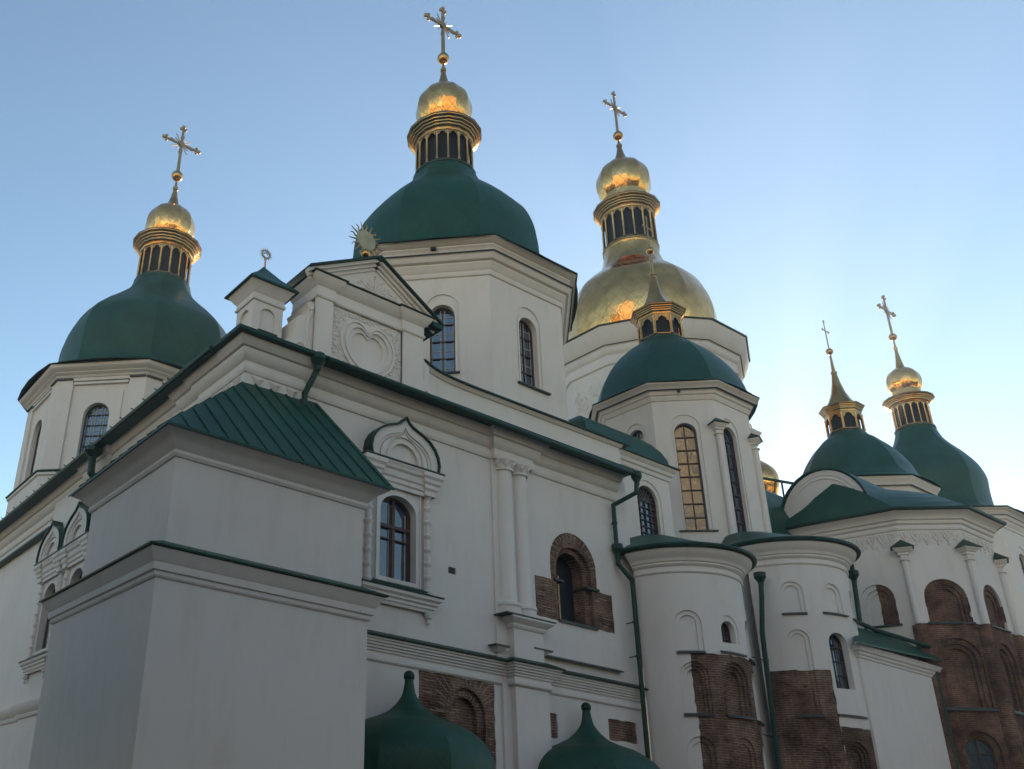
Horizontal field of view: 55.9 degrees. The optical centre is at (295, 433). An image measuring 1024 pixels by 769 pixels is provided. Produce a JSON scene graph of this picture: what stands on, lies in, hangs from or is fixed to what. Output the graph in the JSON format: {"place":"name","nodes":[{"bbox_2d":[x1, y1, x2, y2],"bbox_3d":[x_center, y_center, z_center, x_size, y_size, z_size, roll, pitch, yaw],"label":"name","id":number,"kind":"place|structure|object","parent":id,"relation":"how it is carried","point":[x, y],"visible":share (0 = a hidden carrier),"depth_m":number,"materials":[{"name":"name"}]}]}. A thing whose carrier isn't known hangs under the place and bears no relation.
{"place":"outdoors","nodes":[
{"label":"outdoors","id":0,"kind":"place"},
{"bbox_2d":[0,0,1023,519],"label":"sky","id":1,"kind":"structure","parent":0,"point":[809,163],"materials":[{"name":"blue"}]},
{"bbox_2d":[588,216,771,760],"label":"dome tower","id":2,"kind":"structure","parent":0,"point":[674,396],"depth_m":39.52,"materials":[{"name":"white paint"}]},
{"bbox_2d":[632,431,643,440],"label":"window","id":3,"kind":"structure","parent":2,"relation":"in","point":[638,434],"depth_m":40.28,"materials":[{"name":"black glass"}]},
{"bbox_2d":[674,424,708,529],"bbox_3d":[16.378,1.809,38.444,0.880,4.770,0.100,-2,-25,12],"label":"window","id":4,"kind":"structure","parent":2,"relation":"in","point":[694,507],"depth_m":38.42,"materials":[{"name":"beige glass"}]},
{"bbox_2d":[723,428,746,532],"bbox_3d":[18.177,2.001,38.559,0.880,4.820,0.100,18,-28,-28],"label":"window","id":5,"kind":"structure","parent":2,"relation":"in","point":[729,445],"depth_m":38.68,"materials":[{"name":"black glass"}]},
{"bbox_2d":[750,427,761,435],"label":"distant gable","id":6,"kind":"structure","parent":2,"relation":"attached to","point":[756,432],"depth_m":58.23,"materials":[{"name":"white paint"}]},
{"bbox_2d":[877,295,1023,635],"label":"dome tower","id":7,"kind":"structure","parent":0,"point":[924,447],"depth_m":57.18,"materials":[{"name":"green metal"}]},
{"bbox_2d":[1019,556,1023,573],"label":"window","id":8,"kind":"structure","parent":7,"relation":"in","point":[1021,562],"depth_m":54.24,"materials":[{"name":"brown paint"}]},
{"label":"ground","id":9,"kind":"structure","parent":0,"visible":0},
{"bbox_2d":[28,381,394,768],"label":"corner annex","id":10,"kind":"object","parent":9,"relation":"on","point":[216,605],"visible":1,"depth_m":20.07,"materials":[{"name":"white paint"}]},
{"bbox_2d":[0,323,647,768],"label":"gallery building","id":11,"kind":"structure","parent":9,"relation":"on","point":[500,627],"depth_m":28.28,"materials":[{"name":"white paint"}]},
{"bbox_2d":[18,520,64,683],"bbox_3d":[-9.198,6.166,34.483,0.730,6.024,2.920,18,-28,-28],"label":"window","id":12,"kind":"structure","parent":11,"relation":"in","point":[48,570],"depth_m":34.69,"materials":[{"name":"white paint"}]},
{"bbox_2d":[43,501,91,658],"bbox_3d":[-7.685,5.278,32.301,0.730,6.024,2.920,18,-28,-28],"label":"window","id":13,"kind":"structure","parent":11,"relation":"in","point":[73,545],"depth_m":33.06,"materials":[{"name":"white paint"}]},
{"bbox_2d":[84,445,102,477],"bbox_3d":[-7.188,3.775,31.266,0.912,7.130,0.649,8,-25,-9],"label":"drainpipe","id":14,"kind":"object","parent":11,"relation":"attached to","point":[92,452],"visible":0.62,"depth_m":32.40,"materials":[{"name":"green metal"}]},
{"bbox_2d":[5,125,225,515],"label":"dome tower","id":15,"kind":"structure","parent":11,"relation":"on","point":[149,330],"depth_m":41.39,"materials":[{"name":"green metal"}]},
{"bbox_2d":[30,424,41,474],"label":"window","id":16,"kind":"structure","parent":15,"relation":"in","point":[37,441],"depth_m":41.29,"materials":[{"name":"black glass"}]},
{"bbox_2d":[79,405,108,453],"bbox_3d":[-8.405,0.099,38.900,1.180,2.862,0.100,-2,-25,12],"label":"window","id":17,"kind":"structure","parent":15,"relation":"in","point":[96,418],"depth_m":39.14,"materials":[{"name":"glass"}]},
{"bbox_2d":[224,267,298,337],"bbox_3d":[-1.058,-3.529,27.391,1.640,3.350,1.640,18,-28,-28],"label":"chimney turret","id":18,"kind":"object","parent":11,"relation":"on","point":[261,298],"visible":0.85,"depth_m":27.04,"materials":[{"name":"white paint"}]},
{"bbox_2d":[260,248,271,267],"bbox_3d":[-0.912,-5.312,28.217,0.443,0.792,0.060,18,-28,-28],"label":"weather vane","id":19,"kind":"object","parent":18,"relation":"on","point":[267,252],"visible":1,"depth_m":28.25,"materials":[{"name":"metal"}]},
{"bbox_2d":[301,351,325,405],"bbox_3d":[0.514,-1.468,25.687,0.626,1.580,0.404,-16,-31,36],"label":"drainpipe","id":20,"kind":"object","parent":11,"relation":"attached to","point":[318,358],"visible":0.98,"depth_m":25.70,"materials":[{"name":"green metal"}]},
{"bbox_2d":[281,255,442,394],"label":"baroque gable","id":21,"kind":"structure","parent":11,"relation":"on","point":[376,314],"depth_m":28.27,"materials":[{"name":"paint"}]},
{"bbox_2d":[349,222,382,256],"bbox_3d":[2.250,-6.098,29.640,1.354,1.448,0.300,18,-28,-28],"label":"sun finial","id":22,"kind":"object","parent":21,"relation":"on","point":[365,242],"visible":0.88,"depth_m":29.61,"materials":[{"name":"metal"}]},
{"bbox_2d":[361,416,444,625],"bbox_3d":[2.959,2.349,26.561,2.920,6.024,0.730,18,-28,-28],"label":"window","id":23,"kind":"structure","parent":11,"relation":"in","point":[408,460],"depth_m":26.65,"materials":[{"name":"white paint"}]},
{"bbox_2d":[353,6,577,420],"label":"dome tower","id":24,"kind":"structure","parent":11,"relation":"on","point":[492,287],"depth_m":34.31,"materials":[{"name":"white paint"}]},
{"bbox_2d":[430,308,455,371],"bbox_3d":[5.285,-3.277,33.220,0.900,2.790,0.100,-2,-25,12],"label":"window","id":25,"kind":"structure","parent":24,"relation":"in","point":[442,345],"depth_m":33.20,"materials":[{"name":"glass"}]},
{"bbox_2d":[519,320,534,386],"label":"window","id":26,"kind":"structure","parent":24,"relation":"in","point":[525,334],"depth_m":33.81,"materials":[{"name":"glass"}]},
{"bbox_2d":[556,576,560,618],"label":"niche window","id":27,"kind":"structure","parent":11,"relation":"in","point":[558,592],"depth_m":29.75,"materials":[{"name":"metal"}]},
{"bbox_2d":[568,416,680,684],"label":"side chapel","id":28,"kind":"structure","parent":11,"relation":"on","point":[649,509],"depth_m":35.49,"materials":[{"name":"white paint"}]},
{"bbox_2d":[637,486,658,534],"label":"window","id":29,"kind":"structure","parent":28,"relation":"in","point":[646,502],"depth_m":35.28,"materials":[{"name":"glass"}]},
{"bbox_2d":[611,471,650,759],"bbox_3d":[10.981,7.786,29.444,1.304,14.001,0.484,-5,-25,18],"label":"drainpipe","id":30,"kind":"object","parent":11,"relation":"attached to","point":[617,548],"visible":0.98,"depth_m":30.45,"materials":[{"name":"green metal"}]},
{"bbox_2d":[364,671,494,768],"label":"porch dome","id":31,"kind":"structure","parent":9,"relation":"on","point":[408,730],"depth_m":21.95,"materials":[{"name":"green paint"}]},
{"bbox_2d":[538,702,659,768],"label":"porch dome","id":32,"kind":"structure","parent":9,"relation":"on","point":[587,744],"depth_m":25.82,"materials":[{"name":"green paint"}]},
{"bbox_2d":[621,534,766,768],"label":"round apse","id":33,"kind":"structure","parent":9,"relation":"on","point":[699,663],"depth_m":29.50,"materials":[{"name":"white paint"}]},
{"bbox_2d":[721,622,730,642],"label":"window","id":34,"kind":"structure","parent":33,"relation":"in","point":[724,628],"depth_m":29.92,"materials":[{"name":"black glass"}]},
{"bbox_2d":[760,460,779,494],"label":"gold cupola","id":35,"kind":"object","parent":9,"relation":"on","point":[768,471],"visible":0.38,"depth_m":62.10,"materials":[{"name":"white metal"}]},
{"bbox_2d":[765,490,790,534],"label":"nave vault","id":36,"kind":"object","parent":9,"relation":"on","point":[778,516],"visible":0.03,"depth_m":40.92,"materials":[{"name":"green paint"}]},
{"bbox_2d":[563,91,750,419],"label":"gold dome tower","id":37,"kind":"structure","parent":36,"relation":"on","point":[603,335],"depth_m":53.36,"materials":[{"name":"gilded metal"},{"name":"white plaster"},{"name":"glass"}]},
{"bbox_2d":[763,477,792,496],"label":"roof railing","id":38,"kind":"object","parent":36,"relation":"on","point":[777,480],"visible":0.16,"depth_m":48.93,"materials":[{"name":"metal"}]},
{"bbox_2d":[802,320,941,495],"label":"dome tower","id":39,"kind":"structure","parent":36,"relation":"on","point":[850,445],"depth_m":49.47,"materials":[{"name":"green metal"}]},
{"bbox_2d":[721,531,877,768],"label":"round apse","id":40,"kind":"structure","parent":9,"relation":"on","point":[820,708],"depth_m":33.03,"materials":[{"name":"white paint"}]},
{"bbox_2d":[751,571,781,768],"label":"drainpipe","id":41,"kind":"object","parent":40,"relation":"attached to","point":[759,577],"visible":0.97,"depth_m":32.40,"materials":[{"name":"green metal"}]},
{"bbox_2d":[829,634,849,688],"bbox_3d":[19.145,8.095,32.807,0.688,1.960,0.123,9,-25,-11],"label":"window","id":42,"kind":"structure","parent":40,"relation":"in","point":[839,667],"depth_m":32.84,"materials":[{"name":"grey glass"}]},
{"bbox_2d":[851,627,950,768],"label":"buttress","id":43,"kind":"structure","parent":9,"relation":"on","point":[906,728],"depth_m":33.39,"materials":[{"name":"white paint"}]},
{"bbox_2d":[935,671,959,768],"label":"drainpipe","id":44,"kind":"object","parent":43,"relation":"attached to","point":[947,719],"visible":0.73,"depth_m":34.57,"materials":[{"name":"green metal"}]},
{"bbox_2d":[785,484,1023,768],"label":"polygonal apse","id":45,"kind":"structure","parent":9,"relation":"on","point":[929,568],"depth_m":36.90,"materials":[{"name":"paint"}]},
{"bbox_2d":[781,467,883,517],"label":"lunette gable","id":46,"kind":"structure","parent":45,"relation":"on","point":[805,490],"depth_m":40.74,"materials":[{"name":"white paint"}]},
{"bbox_2d":[848,564,930,648],"bbox_3d":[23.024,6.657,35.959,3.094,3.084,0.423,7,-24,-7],"label":"drainpipe","id":47,"kind":"object","parent":45,"relation":"attached to","point":[853,575],"visible":0.91,"depth_m":35.57,"materials":[{"name":"green metal"}]},
{"bbox_2d":[965,738,996,768],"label":"window","id":48,"kind":"structure","parent":45,"relation":"in","point":[980,755],"depth_m":34.35,"materials":[{"name":"grey glass"}]}
]}

